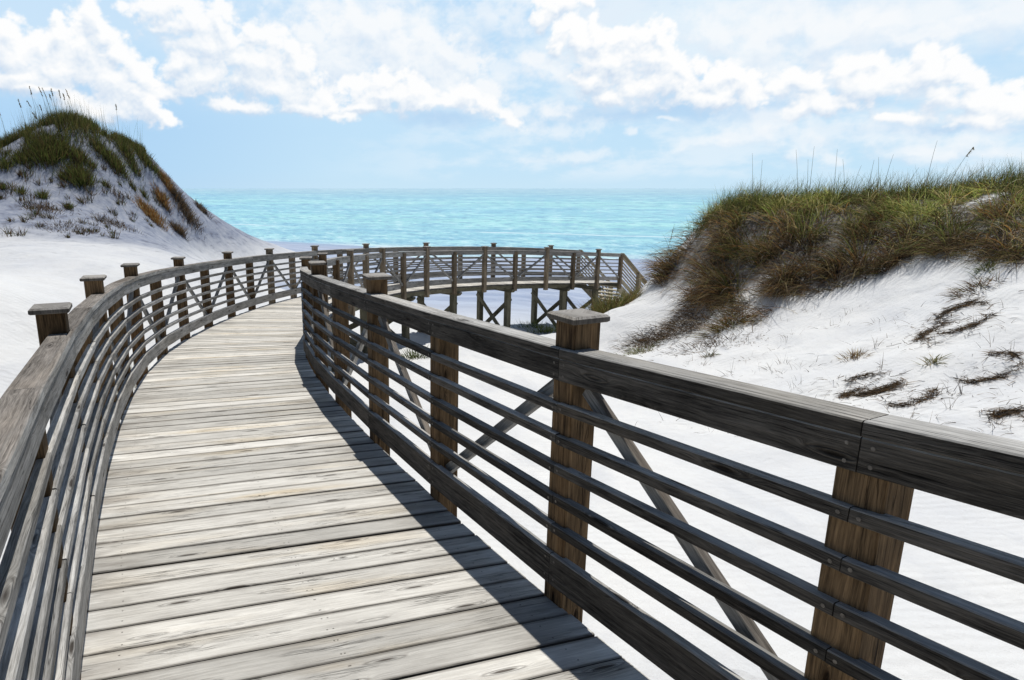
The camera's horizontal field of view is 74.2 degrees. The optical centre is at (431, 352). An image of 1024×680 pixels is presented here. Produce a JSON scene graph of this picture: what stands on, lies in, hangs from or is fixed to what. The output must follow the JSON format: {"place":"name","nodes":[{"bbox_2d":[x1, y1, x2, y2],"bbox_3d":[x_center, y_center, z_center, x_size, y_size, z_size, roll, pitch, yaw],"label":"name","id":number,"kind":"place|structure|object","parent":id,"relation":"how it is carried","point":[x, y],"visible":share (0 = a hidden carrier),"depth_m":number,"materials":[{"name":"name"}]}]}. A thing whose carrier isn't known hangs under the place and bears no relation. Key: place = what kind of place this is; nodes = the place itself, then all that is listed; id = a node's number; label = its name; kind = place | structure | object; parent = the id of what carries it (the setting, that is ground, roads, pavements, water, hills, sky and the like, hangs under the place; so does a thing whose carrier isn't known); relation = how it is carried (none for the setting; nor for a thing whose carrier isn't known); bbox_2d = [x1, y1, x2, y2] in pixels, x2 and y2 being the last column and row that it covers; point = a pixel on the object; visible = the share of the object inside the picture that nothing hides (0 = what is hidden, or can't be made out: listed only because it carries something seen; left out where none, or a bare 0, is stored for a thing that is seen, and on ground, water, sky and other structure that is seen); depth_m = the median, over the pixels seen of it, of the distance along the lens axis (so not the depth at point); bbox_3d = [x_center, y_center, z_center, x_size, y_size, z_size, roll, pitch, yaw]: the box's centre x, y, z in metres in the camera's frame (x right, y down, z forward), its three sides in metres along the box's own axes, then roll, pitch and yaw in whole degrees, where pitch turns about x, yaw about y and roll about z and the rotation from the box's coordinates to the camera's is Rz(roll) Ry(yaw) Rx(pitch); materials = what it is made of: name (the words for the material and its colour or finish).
{"place":"outdoors","nodes":[
{"label":"outdoors","id":0,"kind":"place"},
{"bbox_2d":[0,90,147,203],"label":"dune grass","id":1,"kind":"structure","parent":0,"point":[76,120],"depth_m":28.81,"materials":[{"name":"green plant"}]},
{"bbox_2d":[0,0,1023,188],"bbox_3d":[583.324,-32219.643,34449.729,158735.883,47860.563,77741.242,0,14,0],"label":"sky","id":2,"kind":"structure","parent":0,"point":[619,94],"depth_m":70253.97,"materials":[{"name":"blue"}]},
{"bbox_2d":[0,120,1023,679],"bbox_3d":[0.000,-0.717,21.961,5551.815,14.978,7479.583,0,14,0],"label":"sand ground","id":3,"kind":"structure","parent":0,"point":[40,266],"depth_m":11.21,"materials":[{"name":"white sand"}]},
{"bbox_2d":[0,180,10,189],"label":"grass tuft","id":4,"kind":"object","parent":3,"relation":"on","point":[2,187],"visible":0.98,"depth_m":26.20,"materials":[{"name":"green plant"}]},
{"bbox_2d":[1,224,13,233],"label":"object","id":5,"kind":"object","parent":3,"relation":"on","point":[11,232],"visible":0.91,"depth_m":22.21,"materials":[{"name":"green plant"}]},
{"bbox_2d":[0,155,17,172],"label":"grass tuft","id":6,"kind":"object","parent":3,"relation":"on","point":[4,164],"visible":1,"depth_m":27.03,"materials":[{"name":"green plant"}]},
{"bbox_2d":[6,227,27,235],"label":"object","id":7,"kind":"object","parent":3,"relation":"on","point":[24,233],"visible":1,"depth_m":22.13,"materials":[{"name":"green plant"}]},
{"bbox_2d":[3,145,34,167],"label":"grass tuft","id":8,"kind":"object","parent":3,"relation":"on","point":[14,155],"visible":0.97,"depth_m":27.32,"materials":[{"name":"green plant"}]},
{"bbox_2d":[12,193,28,201],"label":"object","id":9,"kind":"object","parent":3,"relation":"on","point":[20,199],"visible":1,"depth_m":25.69,"materials":[{"name":"green plant"}]},
{"bbox_2d":[13,183,30,194],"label":"grass tuft","id":10,"kind":"object","parent":3,"relation":"on","point":[21,191],"visible":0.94,"depth_m":26.11,"materials":[{"name":"green plant"}]},
{"bbox_2d":[21,209,42,217],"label":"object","id":11,"kind":"object","parent":3,"relation":"on","point":[32,213],"visible":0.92,"depth_m":24.66,"materials":[{"name":"green plant"}]},
{"bbox_2d":[34,220,45,227],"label":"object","id":12,"kind":"object","parent":3,"relation":"on","point":[39,226],"visible":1,"depth_m":23.39,"materials":[{"name":"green plant"}]},
{"bbox_2d":[33,188,50,199],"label":"grass tuft","id":13,"kind":"object","parent":3,"relation":"on","point":[43,195],"visible":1,"depth_m":26.21,"materials":[{"name":"green plant"}]},
{"bbox_2d":[13,130,71,175],"bbox_3d":[-16.011,-8.398,27.834,2.457,2.137,2.104,-5,15,-20],"label":"grass tuft","id":14,"kind":"object","parent":3,"relation":"on","point":[45,151],"visible":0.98,"depth_m":27.65,"materials":[{"name":"green plant"}]},
{"bbox_2d":[36,211,54,219],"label":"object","id":15,"kind":"object","parent":3,"relation":"on","point":[43,216],"visible":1,"depth_m":24.60,"materials":[{"name":"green plant"}]},
{"bbox_2d":[19,200,72,215],"bbox_3d":[-14.755,-5.559,25.469,2.278,0.842,1.493,0,14,0],"label":"dead weed patch","id":16,"kind":"object","parent":3,"relation":"on","point":[41,206],"visible":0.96,"depth_m":25.46,"materials":[{"name":"brown plant"}]},
{"bbox_2d":[52,168,70,182],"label":"grass tuft","id":17,"kind":"object","parent":3,"relation":"on","point":[64,177],"visible":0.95,"depth_m":27.41,"materials":[{"name":"green plant"}]},
{"bbox_2d":[40,125,87,162],"bbox_3d":[-15.616,-8.635,28.061,1.946,1.857,1.866,0,14,0],"label":"grass tuft","id":18,"kind":"object","parent":3,"relation":"on","point":[63,140],"visible":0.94,"depth_m":27.99,"materials":[{"name":"green plant"}]},
{"bbox_2d":[55,199,72,209],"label":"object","id":19,"kind":"object","parent":3,"relation":"on","point":[66,205],"visible":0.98,"depth_m":26.09,"materials":[{"name":"green plant"}]},
{"bbox_2d":[29,218,113,234],"bbox_3d":[-12.730,-4.457,23.901,3.073,0.682,2.512,8,16,29],"label":"dead weed patch","id":20,"kind":"object","parent":3,"relation":"on","point":[68,225],"visible":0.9,"depth_m":23.76,"materials":[{"name":"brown plant"}]},
{"bbox_2d":[52,155,104,192],"bbox_3d":[-14.517,-7.389,27.654,2.318,1.736,1.792,0,14,0],"label":"grass tuft","id":21,"kind":"object","parent":3,"relation":"on","point":[80,176],"visible":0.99,"depth_m":27.59,"materials":[{"name":"green plant"}]},
{"bbox_2d":[64,142,93,168],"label":"grass tuft","id":22,"kind":"object","parent":3,"relation":"on","point":[78,154],"visible":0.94,"depth_m":28.10,"materials":[{"name":"green plant"}]},
{"bbox_2d":[73,195,86,203],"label":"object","id":23,"kind":"object","parent":3,"relation":"on","point":[82,199],"visible":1,"depth_m":26.88,"materials":[{"name":"green plant"}]},
{"bbox_2d":[73,227,91,234],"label":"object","id":24,"kind":"object","parent":3,"relation":"on","point":[83,232],"visible":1,"depth_m":23.21,"materials":[{"name":"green plant"}]},
{"bbox_2d":[84,193,93,202],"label":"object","id":25,"kind":"object","parent":3,"relation":"on","point":[88,199],"visible":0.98,"depth_m":27.19,"materials":[{"name":"green plant"}]},
{"bbox_2d":[85,155,100,169],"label":"grass tuft","id":26,"kind":"object","parent":3,"relation":"on","point":[90,163],"visible":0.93,"depth_m":28.35,"materials":[{"name":"green plant"}]},
{"bbox_2d":[82,128,117,157],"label":"grass tuft","id":27,"kind":"object","parent":3,"relation":"on","point":[97,147],"visible":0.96,"depth_m":28.98,"materials":[{"name":"green plant"}]},
{"bbox_2d":[93,215,108,222],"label":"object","id":28,"kind":"object","parent":3,"relation":"on","point":[102,219],"visible":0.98,"depth_m":26.09,"materials":[{"name":"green plant"}]},
{"bbox_2d":[100,178,112,188],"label":"grass tuft","id":29,"kind":"object","parent":3,"relation":"on","point":[105,184],"visible":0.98,"depth_m":28.17,"materials":[{"name":"green plant"}]},
{"bbox_2d":[89,139,133,182],"bbox_3d":[-13.968,-8.404,29.333,1.726,2.276,1.782,13,19,42],"label":"grass tuft","id":30,"kind":"object","parent":3,"relation":"on","point":[114,160],"visible":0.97,"depth_m":29.21,"materials":[{"name":"green plant"}]},
{"bbox_2d":[102,229,121,238],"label":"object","id":31,"kind":"object","parent":3,"relation":"on","point":[112,236],"visible":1,"depth_m":23.45,"materials":[{"name":"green plant"}]},
{"bbox_2d":[78,209,146,235],"bbox_3d":[-12.596,-5.107,26.355,2.505,1.108,1.839,0,14,0],"label":"dead weed patch","id":32,"kind":"object","parent":3,"relation":"on","point":[118,225],"visible":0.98,"depth_m":26.40,"materials":[{"name":"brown plant"}]},
{"bbox_2d":[103,184,125,201],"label":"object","id":33,"kind":"object","parent":3,"relation":"on","point":[114,189],"visible":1,"depth_m":28.26,"materials":[{"name":"green plant"}]},
{"bbox_2d":[110,165,124,176],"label":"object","id":34,"kind":"object","parent":3,"relation":"on","point":[116,172],"visible":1,"depth_m":29.03,"materials":[{"name":"green plant"}]},
{"bbox_2d":[110,134,146,169],"bbox_3d":[-13.921,-9.129,30.459,1.425,1.808,1.375,8,16,30],"label":"grass tuft","id":35,"kind":"object","parent":3,"relation":"on","point":[127,155],"visible":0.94,"depth_m":30.37,"materials":[{"name":"green plant"}]},
{"bbox_2d":[127,178,136,191],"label":"grass tuft","id":36,"kind":"object","parent":3,"relation":"on","point":[133,186],"visible":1,"depth_m":29.59,"materials":[{"name":"green plant"}]},
{"bbox_2d":[123,157,145,178],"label":"grass tuft","id":37,"kind":"object","parent":3,"relation":"on","point":[135,168],"visible":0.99,"depth_m":30.39,"materials":[{"name":"green plant"}]},
{"bbox_2d":[138,187,150,201],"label":"grass tuft","id":38,"kind":"object","parent":3,"relation":"on","point":[143,193],"visible":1,"depth_m":30.21,"materials":[{"name":"plant"}]},
{"bbox_2d":[133,144,158,175],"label":"grass tuft","id":39,"kind":"object","parent":3,"relation":"on","point":[146,158],"visible":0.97,"depth_m":31.26,"materials":[{"name":"green plant"}]},
{"bbox_2d":[129,191,173,231],"bbox_3d":[-12.381,-6.306,29.397,1.934,2.331,1.625,-4,14,-16],"label":"dry grass clump","id":40,"kind":"object","parent":3,"relation":"on","point":[148,210],"visible":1,"depth_m":29.40,"materials":[{"name":"beige plant"}]},
{"bbox_2d":[149,159,165,180],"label":"grass tuft","id":41,"kind":"object","parent":3,"relation":"on","point":[158,169],"visible":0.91,"depth_m":31.67,"materials":[{"name":"green plant"}]},
{"bbox_2d":[150,182,174,213],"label":"dry grass clump","id":42,"kind":"object","parent":3,"relation":"on","point":[158,193],"visible":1,"depth_m":31.17,"materials":[{"name":"plant"}]},
{"bbox_2d":[155,167,176,197],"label":"dry grass clump","id":43,"kind":"object","parent":3,"relation":"on","point":[167,181],"visible":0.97,"depth_m":31.97,"materials":[{"name":"brown plant"}]},
{"bbox_2d":[165,216,193,241],"bbox_3d":[-11.663,-5.733,30.932,1.478,1.225,1.390,0,14,0],"label":"dead weed patch","id":44,"kind":"object","parent":3,"relation":"on","point":[177,228],"visible":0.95,"depth_m":30.85,"materials":[{"name":"brown plant"}]},
{"bbox_2d":[166,175,195,219],"bbox_3d":[-12.262,-7.640,32.291,1.892,2.622,1.608,-10,17,-35],"label":"dead weed patch","id":45,"kind":"object","parent":3,"relation":"on","point":[178,193],"visible":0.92,"depth_m":32.26,"materials":[{"name":"brown plant"}]},
{"bbox_2d":[168,190,210,238],"bbox_3d":[-11.905,-7.083,32.270,2.448,3.286,2.017,0,14,0],"label":"dead weed patch","id":46,"kind":"object","parent":3,"relation":"on","point":[189,216],"visible":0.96,"depth_m":32.32,"materials":[{"name":"brown plant"}]},
{"bbox_2d":[185,192,214,220],"bbox_3d":[-11.767,-7.490,34.306,1.674,1.524,1.207,0,14,0],"label":"dead weed patch","id":47,"kind":"object","parent":3,"relation":"on","point":[202,208],"visible":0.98,"depth_m":34.30,"materials":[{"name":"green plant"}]},
{"bbox_2d":[81,278,649,679],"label":"boardwalk","id":48,"kind":"structure","parent":3,"relation":"on","point":[270,509],"depth_m":3.25,"materials":[{"name":"grey wood"}]},
{"bbox_2d":[0,242,580,679],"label":"boardwalk railing","id":49,"kind":"object","parent":48,"relation":"attached to","point":[76,380],"visible":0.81,"depth_m":2.84,"materials":[{"name":"wood"}]},
{"bbox_2d":[299,246,1023,679],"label":"boardwalk railing","id":50,"kind":"object","parent":48,"relation":"attached to","point":[887,464],"visible":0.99,"depth_m":2.14,"materials":[{"name":"wood"}]},
{"bbox_2d":[400,341,427,359],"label":"grass tuft","id":51,"kind":"object","parent":3,"relation":"on","point":[412,356],"visible":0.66,"depth_m":16.13,"materials":[{"name":"green plant"}]},
{"bbox_2d":[512,319,545,328],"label":"grass tuft","id":52,"kind":"object","parent":3,"relation":"on","point":[533,323],"visible":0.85,"depth_m":23.44,"materials":[{"name":"green plant"}]},
{"bbox_2d":[524,323,555,333],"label":"grass tuft","id":53,"kind":"object","parent":3,"relation":"on","point":[547,329],"visible":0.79,"depth_m":22.46,"materials":[{"name":"green plant"}]},
{"bbox_2d":[553,301,609,329],"bbox_3d":[4.864,-1.097,20.550,1.772,1.233,1.835,-6,15,-23],"label":"grass tuft","id":54,"kind":"object","parent":3,"relation":"on","point":[596,309],"visible":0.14,"depth_m":20.07,"materials":[{"name":"green plant"}]},
{"bbox_2d":[568,283,644,313],"bbox_3d":[5.447,-1.477,20.848,3.026,1.824,3.423,0,14,0],"label":"grass tuft","id":55,"kind":"object","parent":3,"relation":"on","point":[606,302],"visible":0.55,"depth_m":20.38,"materials":[{"name":"green plant"}]},
{"bbox_2d":[580,250,646,305],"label":"beach stairs","id":56,"kind":"structure","parent":3,"relation":"on","point":[629,263],"depth_m":25.58,"materials":[{"name":"grey wood"}]},
{"bbox_2d":[604,281,647,306],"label":"grass tuft","id":57,"kind":"object","parent":3,"relation":"on","point":[637,292],"visible":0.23,"depth_m":20.55,"materials":[{"name":"green plant"}]},
{"bbox_2d":[616,339,663,355],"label":"dried weed drift","id":58,"kind":"object","parent":3,"relation":"on","point":[639,350],"visible":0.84,"depth_m":17.12,"materials":[{"name":"brown plant"}]},
{"bbox_2d":[612,319,679,350],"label":"dried weed drift","id":59,"kind":"object","parent":3,"relation":"on","point":[640,340],"visible":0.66,"depth_m":17.68,"materials":[{"name":"brown plant"}]},
{"bbox_2d":[617,300,718,353],"bbox_3d":[6.608,-0.887,17.355,3.547,1.891,2.726,-2,14,-8],"label":"dried weed drift","id":60,"kind":"object","parent":3,"relation":"on","point":[665,329],"visible":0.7,"depth_m":17.33,"materials":[{"name":"brown plant"}]},
{"bbox_2d":[648,277,733,337],"bbox_3d":[7.253,-1.609,17.648,2.936,2.395,2.175,5,15,18],"label":"dried weed drift","id":61,"kind":"object","parent":3,"relation":"on","point":[681,310],"visible":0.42,"depth_m":17.75,"materials":[{"name":"brown plant"}]},
{"bbox_2d":[642,300,749,342],"bbox_3d":[6.992,-0.872,16.826,2.492,1.428,2.396,-6,15,-24],"label":"dried weed drift","id":62,"kind":"object","parent":3,"relation":"on","point":[701,321],"visible":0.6,"depth_m":16.85,"materials":[{"name":"brown plant"}]},
{"bbox_2d":[640,321,757,360],"bbox_3d":[6.353,-0.274,15.269,3.654,1.121,2.092,0,14,0],"label":"dried weed drift","id":63,"kind":"object","parent":3,"relation":"on","point":[711,341],"visible":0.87,"depth_m":15.31,"materials":[{"name":"brown plant"}]},
{"bbox_2d":[698,350,719,358],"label":"dried weed drift","id":64,"kind":"object","parent":3,"relation":"on","point":[712,354],"visible":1,"depth_m":14.22,"materials":[{"name":"brown plant"}]},
{"bbox_2d":[685,301,765,341],"bbox_3d":[7.195,-0.729,15.904,2.402,1.103,1.666,0,14,0],"label":"dried weed drift","id":65,"kind":"object","parent":3,"relation":"on","point":[714,328],"visible":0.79,"depth_m":15.86,"materials":[{"name":"brown plant"}]},
{"bbox_2d":[751,156,752,208],"bbox_3d":[8.673,-4.597,18.141,0.237,1.542,0.016,-8,16,-30],"label":"sea oat","id":66,"kind":"object","parent":3,"relation":"on","point":[752,177],"visible":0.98,"depth_m":18.12,"materials":[{"name":"brown plant"}]},
{"bbox_2d":[627,154,1023,331],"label":"dune grass","id":67,"kind":"structure","parent":3,"relation":"on","point":[717,286],"depth_m":16.03,"materials":[{"name":"green plant"}]},
{"bbox_2d":[819,385,868,400],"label":"dried weed drift","id":68,"kind":"object","parent":3,"relation":"on","point":[844,393],"visible":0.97,"depth_m":10.39,"materials":[{"name":"brown plant"}]},
{"bbox_2d":[834,347,873,361],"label":"dried weed drift","id":69,"kind":"object","parent":3,"relation":"on","point":[853,357],"visible":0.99,"depth_m":11.66,"materials":[{"name":"brown plant"}]},
{"bbox_2d":[835,366,888,386],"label":"dried weed drift","id":70,"kind":"object","parent":3,"relation":"on","point":[859,376],"visible":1,"depth_m":10.73,"materials":[{"name":"brown plant"}]},
{"bbox_2d":[836,370,921,402],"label":"dried weed drift","id":71,"kind":"object","parent":3,"relation":"on","point":[886,387],"visible":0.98,"depth_m":10.14,"materials":[{"name":"brown plant"}]},
{"bbox_2d":[867,386,972,416],"bbox_3d":[6.963,0.637,9.534,1.165,0.314,1.032,0,14,0],"label":"dried weed drift","id":72,"kind":"object","parent":3,"relation":"on","point":[903,404],"visible":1,"depth_m":9.48,"materials":[{"name":"brown plant"}]},
{"bbox_2d":[886,317,967,349],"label":"dried weed drift","id":73,"kind":"object","parent":3,"relation":"on","point":[922,335],"visible":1,"depth_m":11.35,"materials":[{"name":"brown plant"}]},
{"bbox_2d":[916,353,950,366],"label":"dried weed drift","id":74,"kind":"object","parent":3,"relation":"on","point":[934,360],"visible":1,"depth_m":10.34,"materials":[{"name":"green plant"}]},
{"bbox_2d":[948,147,973,190],"bbox_3d":[12.286,-4.221,15.514,0.359,1.047,0.099,4,14,16],"label":"sea oat","id":75,"kind":"object","parent":3,"relation":"on","point":[963,159],"visible":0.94,"depth_m":15.43,"materials":[{"name":"beige plant"}]},
{"bbox_2d":[918,308,1014,347],"bbox_3d":[8.797,-0.419,10.990,1.196,0.673,1.183,11,18,38],"label":"dried weed drift","id":76,"kind":"object","parent":3,"relation":"on","point":[961,328],"visible":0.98,"depth_m":10.88,"materials":[{"name":"brown plant"}]},
{"bbox_2d":[921,290,1023,326],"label":"dried weed drift","id":77,"kind":"object","parent":3,"relation":"on","point":[966,303],"visible":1,"depth_m":11.66,"materials":[{"name":"brown plant"}]},
{"bbox_2d":[930,267,1014,303],"bbox_3d":[9.918,-1.245,12.074,1.412,0.724,1.217,10,17,35],"label":"dried weed drift","id":78,"kind":"object","parent":3,"relation":"on","point":[990,279],"visible":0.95,"depth_m":12.10,"materials":[{"name":"brown plant"}]},
{"bbox_2d":[965,256,999,277],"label":"dried weed drift","id":79,"kind":"object","parent":3,"relation":"on","point":[987,267],"visible":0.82,"depth_m":12.44,"materials":[{"name":"brown plant"}]},
{"bbox_2d":[946,398,1023,425],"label":"dried weed drift","id":80,"kind":"object","parent":3,"relation":"on","point":[1003,412],"visible":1,"depth_m":8.48,"materials":[{"name":"brown plant"}]},
{"bbox_2d":[952,354,1023,388],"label":"dried weed drift","id":81,"kind":"object","parent":3,"relation":"on","point":[993,378],"visible":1,"depth_m":9.45,"materials":[{"name":"brown plant"}]},
{"bbox_2d":[981,347,1023,364],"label":"dried weed drift","id":82,"kind":"object","parent":3,"relation":"on","point":[1013,354],"visible":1,"depth_m":9.74,"materials":[{"name":"brown plant"}]},
{"bbox_2d":[182,188,916,258],"bbox_3d":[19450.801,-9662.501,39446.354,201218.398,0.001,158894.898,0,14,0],"label":"sea water","id":83,"kind":"structure","parent":0,"point":[633,223],"depth_m":142.85,"materials":[{"name":"teal liquid"}]}
]}

